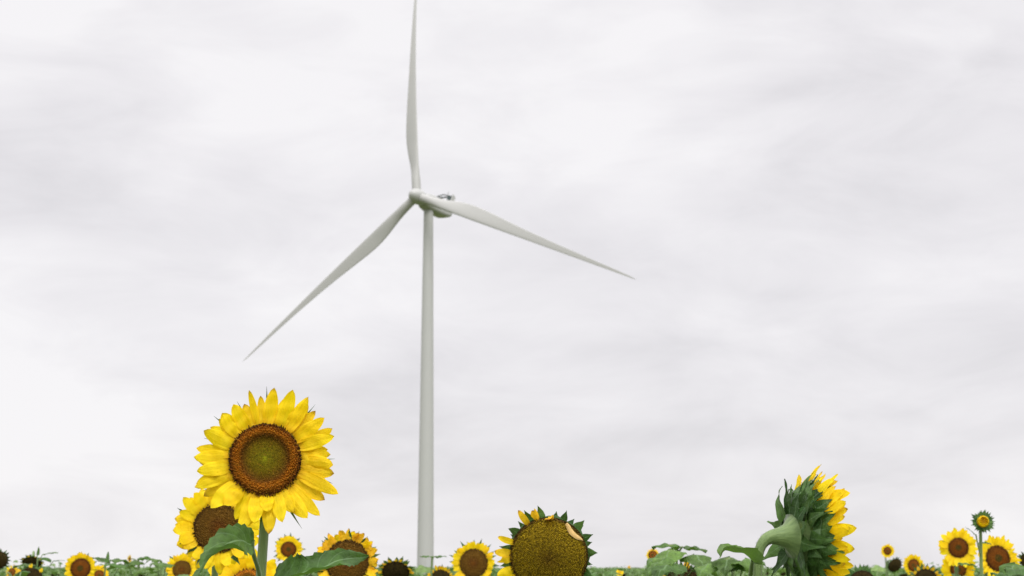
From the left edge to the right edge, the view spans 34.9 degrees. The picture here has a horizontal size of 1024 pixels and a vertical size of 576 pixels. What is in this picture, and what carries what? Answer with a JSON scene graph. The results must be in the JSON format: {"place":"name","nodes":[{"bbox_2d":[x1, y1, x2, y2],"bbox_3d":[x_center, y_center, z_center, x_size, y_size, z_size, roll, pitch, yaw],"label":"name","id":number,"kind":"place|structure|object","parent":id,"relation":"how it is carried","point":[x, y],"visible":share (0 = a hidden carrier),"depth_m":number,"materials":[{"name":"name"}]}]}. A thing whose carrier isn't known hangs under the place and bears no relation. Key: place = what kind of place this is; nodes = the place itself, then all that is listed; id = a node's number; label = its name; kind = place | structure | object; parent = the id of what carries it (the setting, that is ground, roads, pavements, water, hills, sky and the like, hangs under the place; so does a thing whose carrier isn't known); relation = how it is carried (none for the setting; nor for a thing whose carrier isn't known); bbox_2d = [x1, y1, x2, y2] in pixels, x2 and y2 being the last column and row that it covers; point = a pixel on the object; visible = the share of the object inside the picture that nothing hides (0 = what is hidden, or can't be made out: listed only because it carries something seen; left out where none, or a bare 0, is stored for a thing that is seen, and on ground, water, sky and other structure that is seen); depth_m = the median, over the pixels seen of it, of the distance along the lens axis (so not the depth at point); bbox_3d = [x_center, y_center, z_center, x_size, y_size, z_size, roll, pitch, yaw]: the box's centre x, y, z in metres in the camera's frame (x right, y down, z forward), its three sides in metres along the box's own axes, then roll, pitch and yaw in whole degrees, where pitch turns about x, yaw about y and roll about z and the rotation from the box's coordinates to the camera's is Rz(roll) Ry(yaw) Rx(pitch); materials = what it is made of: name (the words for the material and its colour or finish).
{"place":"outdoors","nodes":[
{"label":"outdoors","id":0,"kind":"place"},
{"bbox_2d":[0,561,1021,575],"bbox_3d":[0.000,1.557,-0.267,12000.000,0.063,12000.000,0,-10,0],"label":"ground","id":1,"kind":"structure","parent":0,"point":[494,568],"depth_m":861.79,"materials":[{"name":"green plant"}]},
{"bbox_2d":[0,549,10,569],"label":"sunflower","id":2,"kind":"object","parent":1,"relation":"on","point":[4,557],"visible":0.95,"depth_m":11.84,"materials":[{"name":"brown plant"}]},
{"bbox_2d":[6,565,16,575],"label":"sunflower","id":3,"kind":"object","parent":1,"relation":"on","point":[12,571],"visible":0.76,"depth_m":13.79,"materials":[{"name":"yellow plant"}]},
{"bbox_2d":[14,571,28,575],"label":"sunflower plant","id":4,"kind":"object","parent":1,"relation":"on","point":[22,573],"visible":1,"depth_m":8.79,"materials":[{"name":"green plant"}]},
{"bbox_2d":[13,563,44,575],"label":"sunflower","id":5,"kind":"object","parent":1,"relation":"on","point":[35,571],"visible":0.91,"depth_m":8.87,"materials":[{"name":"yellow plant"}]},
{"bbox_2d":[19,551,45,567],"bbox_3d":[-3.454,2.751,11.762,0.459,1.691,0.505,6,-11,-31],"label":"sunflower","id":6,"kind":"object","parent":1,"relation":"on","point":[30,559],"visible":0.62,"depth_m":11.80,"materials":[{"name":"brown plant"}]},
{"bbox_2d":[13,547,64,574],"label":"sunflower plant","id":7,"kind":"object","parent":1,"relation":"on","point":[46,568],"visible":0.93,"depth_m":10.81,"materials":[{"name":"green plant"}]},
{"bbox_2d":[48,562,64,575],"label":"sunflower plant","id":8,"kind":"object","parent":1,"relation":"on","point":[55,573],"visible":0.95,"depth_m":33.46,"materials":[{"name":"green plant"}]},
{"bbox_2d":[64,552,96,575],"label":"sunflower","id":9,"kind":"object","parent":1,"relation":"on","point":[80,564],"visible":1,"depth_m":10.15,"materials":[{"name":"yellow plant"}]},
{"bbox_2d":[92,565,108,575],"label":"sunflower","id":10,"kind":"object","parent":1,"relation":"on","point":[99,571],"visible":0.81,"depth_m":13.30,"materials":[{"name":"yellow plant"}]},
{"bbox_2d":[92,551,128,575],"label":"sunflower plant","id":11,"kind":"object","parent":1,"relation":"on","point":[107,561],"visible":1,"depth_m":9.25,"materials":[{"name":"green plant"}]},
{"bbox_2d":[127,555,136,575],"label":"sunflower","id":12,"kind":"object","parent":1,"relation":"on","point":[129,558],"visible":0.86,"depth_m":21.72,"materials":[{"name":"yellow plant"}]},
{"bbox_2d":[106,556,166,575],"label":"sunflower plant","id":13,"kind":"object","parent":1,"relation":"on","point":[133,563],"visible":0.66,"depth_m":9.72,"materials":[{"name":"green plant"}]},
{"bbox_2d":[141,570,159,575],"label":"sunflower plant","id":14,"kind":"object","parent":1,"relation":"on","point":[152,572],"visible":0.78,"depth_m":9.43,"materials":[{"name":"green plant"}]},
{"bbox_2d":[136,558,174,575],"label":"sunflower plant","id":15,"kind":"object","parent":1,"relation":"on","point":[160,565],"visible":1,"depth_m":8.90,"materials":[{"name":"green plant"}]},
{"bbox_2d":[164,552,196,575],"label":"sunflower","id":16,"kind":"object","parent":1,"relation":"on","point":[183,563],"visible":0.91,"depth_m":9.36,"materials":[{"name":"yellow plant"}]},
{"bbox_2d":[173,489,259,575],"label":"sunflower","id":17,"kind":"object","parent":1,"relation":"on","point":[200,521],"visible":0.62,"depth_m":4.24,"materials":[{"name":"yellow plant"}]},
{"bbox_2d":[207,549,276,575],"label":"sunflower","id":18,"kind":"object","parent":1,"relation":"on","point":[245,567],"visible":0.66,"depth_m":4.84,"materials":[{"name":"yellow plant"}]},
{"bbox_2d":[192,388,368,575],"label":"sunflower","id":19,"kind":"object","parent":1,"relation":"on","point":[267,462],"visible":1,"depth_m":2.93,"materials":[{"name":"yellow plant"}]},
{"bbox_2d":[274,533,304,561],"bbox_3d":[-1.566,2.544,10.878,0.501,1.802,0.561,0,-10,0],"label":"sunflower","id":20,"kind":"object","parent":1,"relation":"on","point":[287,546],"visible":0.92,"depth_m":10.86,"materials":[{"name":"yellow plant"}]},
{"bbox_2d":[314,529,379,575],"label":"sunflower","id":21,"kind":"object","parent":1,"relation":"on","point":[352,541],"visible":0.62,"depth_m":5.33,"materials":[{"name":"yellow plant"}]},
{"bbox_2d":[378,557,414,575],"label":"sunflower","id":22,"kind":"object","parent":1,"relation":"on","point":[395,567],"visible":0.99,"depth_m":8.84,"materials":[{"name":"brown plant"}]},
{"bbox_2d":[415,565,434,572],"bbox_3d":[-0.447,2.315,8.957,0.426,1.564,0.416,1,-10,-3],"label":"sunflower plant","id":23,"kind":"object","parent":1,"relation":"on","point":[421,569],"visible":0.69,"depth_m":9.15,"materials":[{"name":"green plant"}]},
{"bbox_2d":[420,555,445,575],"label":"sunflower plant","id":24,"kind":"object","parent":1,"relation":"on","point":[437,557],"visible":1,"depth_m":8.87,"materials":[{"name":"green plant"}]},
{"bbox_2d":[242,0,635,574],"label":"wind turbine","id":25,"kind":"object","parent":1,"relation":"on","point":[430,205],"visible":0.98,"depth_m":350.27,"materials":[{"name":"white paint"}]},
{"bbox_2d":[425,565,453,575],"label":"sunflower","id":26,"kind":"object","parent":1,"relation":"on","point":[441,571],"visible":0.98,"depth_m":8.87,"materials":[{"name":"yellow plant"}]},
{"bbox_2d":[449,539,498,575],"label":"sunflower","id":27,"kind":"object","parent":1,"relation":"on","point":[473,558],"visible":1,"depth_m":7.89,"materials":[{"name":"yellow plant"}]},
{"bbox_2d":[495,505,596,575],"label":"sunflower","id":28,"kind":"object","parent":1,"relation":"on","point":[542,544],"visible":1,"depth_m":3.39,"materials":[{"name":"brown plant"}]},
{"bbox_2d":[591,567,622,575],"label":"sunflower plant","id":29,"kind":"object","parent":1,"relation":"on","point":[610,572],"visible":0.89,"depth_m":10.82,"materials":[{"name":"green plant"}]},
{"bbox_2d":[619,568,646,575],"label":"sunflower plant","id":30,"kind":"object","parent":1,"relation":"on","point":[637,571],"visible":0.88,"depth_m":12.56,"materials":[{"name":"green plant"}]},
{"bbox_2d":[644,549,657,575],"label":"sunflower","id":31,"kind":"object","parent":1,"relation":"on","point":[651,553],"visible":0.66,"depth_m":23.69,"materials":[{"name":"yellow plant"}]},
{"bbox_2d":[664,562,696,575],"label":"sunflower","id":32,"kind":"object","parent":1,"relation":"on","point":[689,568],"visible":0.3,"depth_m":6.71,"materials":[{"name":"yellow plant"}]},
{"bbox_2d":[646,543,718,575],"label":"sunflower plant","id":33,"kind":"object","parent":1,"relation":"on","point":[662,563],"visible":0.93,"depth_m":6.31,"materials":[{"name":"green plant"}]},
{"bbox_2d":[694,556,768,575],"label":"sunflower plant","id":34,"kind":"object","parent":1,"relation":"on","point":[724,566],"visible":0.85,"depth_m":5.93,"materials":[{"name":"green plant"}]},
{"bbox_2d":[717,465,856,575],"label":"sunflower","id":35,"kind":"object","parent":1,"relation":"on","point":[806,534],"visible":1,"depth_m":2.96,"materials":[{"name":"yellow plant"}]},
{"bbox_2d":[846,565,876,575],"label":"sunflower","id":36,"kind":"object","parent":1,"relation":"on","point":[862,571],"visible":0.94,"depth_m":7.89,"materials":[{"name":"green plant"}]},
{"bbox_2d":[871,565,885,575],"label":"sunflower plant","id":37,"kind":"object","parent":1,"relation":"on","point":[878,568],"visible":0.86,"depth_m":11.70,"materials":[{"name":"green plant"}]},
{"bbox_2d":[881,544,900,571],"bbox_3d":[5.958,5.003,25.634,0.407,1.939,0.509,0,-10,0],"label":"sunflower","id":38,"kind":"object","parent":1,"relation":"on","point":[887,550],"visible":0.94,"depth_m":25.67,"materials":[{"name":"yellow plant"}]},
{"bbox_2d":[886,557,901,575],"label":"sunflower","id":39,"kind":"object","parent":1,"relation":"on","point":[893,565],"visible":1,"depth_m":14.78,"materials":[{"name":"brown plant"}]},
{"bbox_2d":[903,554,923,574],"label":"sunflower","id":40,"kind":"object","parent":1,"relation":"on","point":[911,561],"visible":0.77,"depth_m":15.79,"materials":[{"name":"yellow plant"}]},
{"bbox_2d":[908,563,941,575],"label":"sunflower","id":41,"kind":"object","parent":1,"relation":"on","point":[923,570],"visible":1,"depth_m":7.89,"materials":[{"name":"yellow plant"}]},
{"bbox_2d":[941,557,975,575],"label":"sunflower","id":42,"kind":"object","parent":1,"relation":"on","point":[947,569],"visible":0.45,"depth_m":10.05,"materials":[{"name":"yellow plant"}]},
{"bbox_2d":[938,528,979,575],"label":"sunflower","id":43,"kind":"object","parent":1,"relation":"on","point":[957,548],"visible":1,"depth_m":8.88,"materials":[{"name":"yellow plant"}]},
{"bbox_2d":[967,510,994,575],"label":"sunflower","id":44,"kind":"object","parent":1,"relation":"on","point":[982,522],"visible":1,"depth_m":7.53,"materials":[{"name":"green plant"}]},
{"bbox_2d":[965,562,1023,575],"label":"sunflower plant","id":45,"kind":"object","parent":1,"relation":"on","point":[1010,569],"visible":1,"depth_m":5.32,"materials":[{"name":"green plant"}]},
{"bbox_2d":[977,535,1021,575],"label":"sunflower","id":46,"kind":"object","parent":1,"relation":"on","point":[997,552],"visible":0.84,"depth_m":8.09,"materials":[{"name":"yellow plant"}]},
{"bbox_2d":[1017,552,1023,565],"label":"sunflower","id":47,"kind":"object","parent":1,"relation":"on","point":[1021,557],"visible":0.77,"depth_m":8.89,"materials":[{"name":"brown plant"}]},
{"bbox_2d":[0,0,1023,567],"label":"sky","id":48,"kind":"structure","parent":0,"point":[814,209],"materials":[{"name":"white"}]}
]}

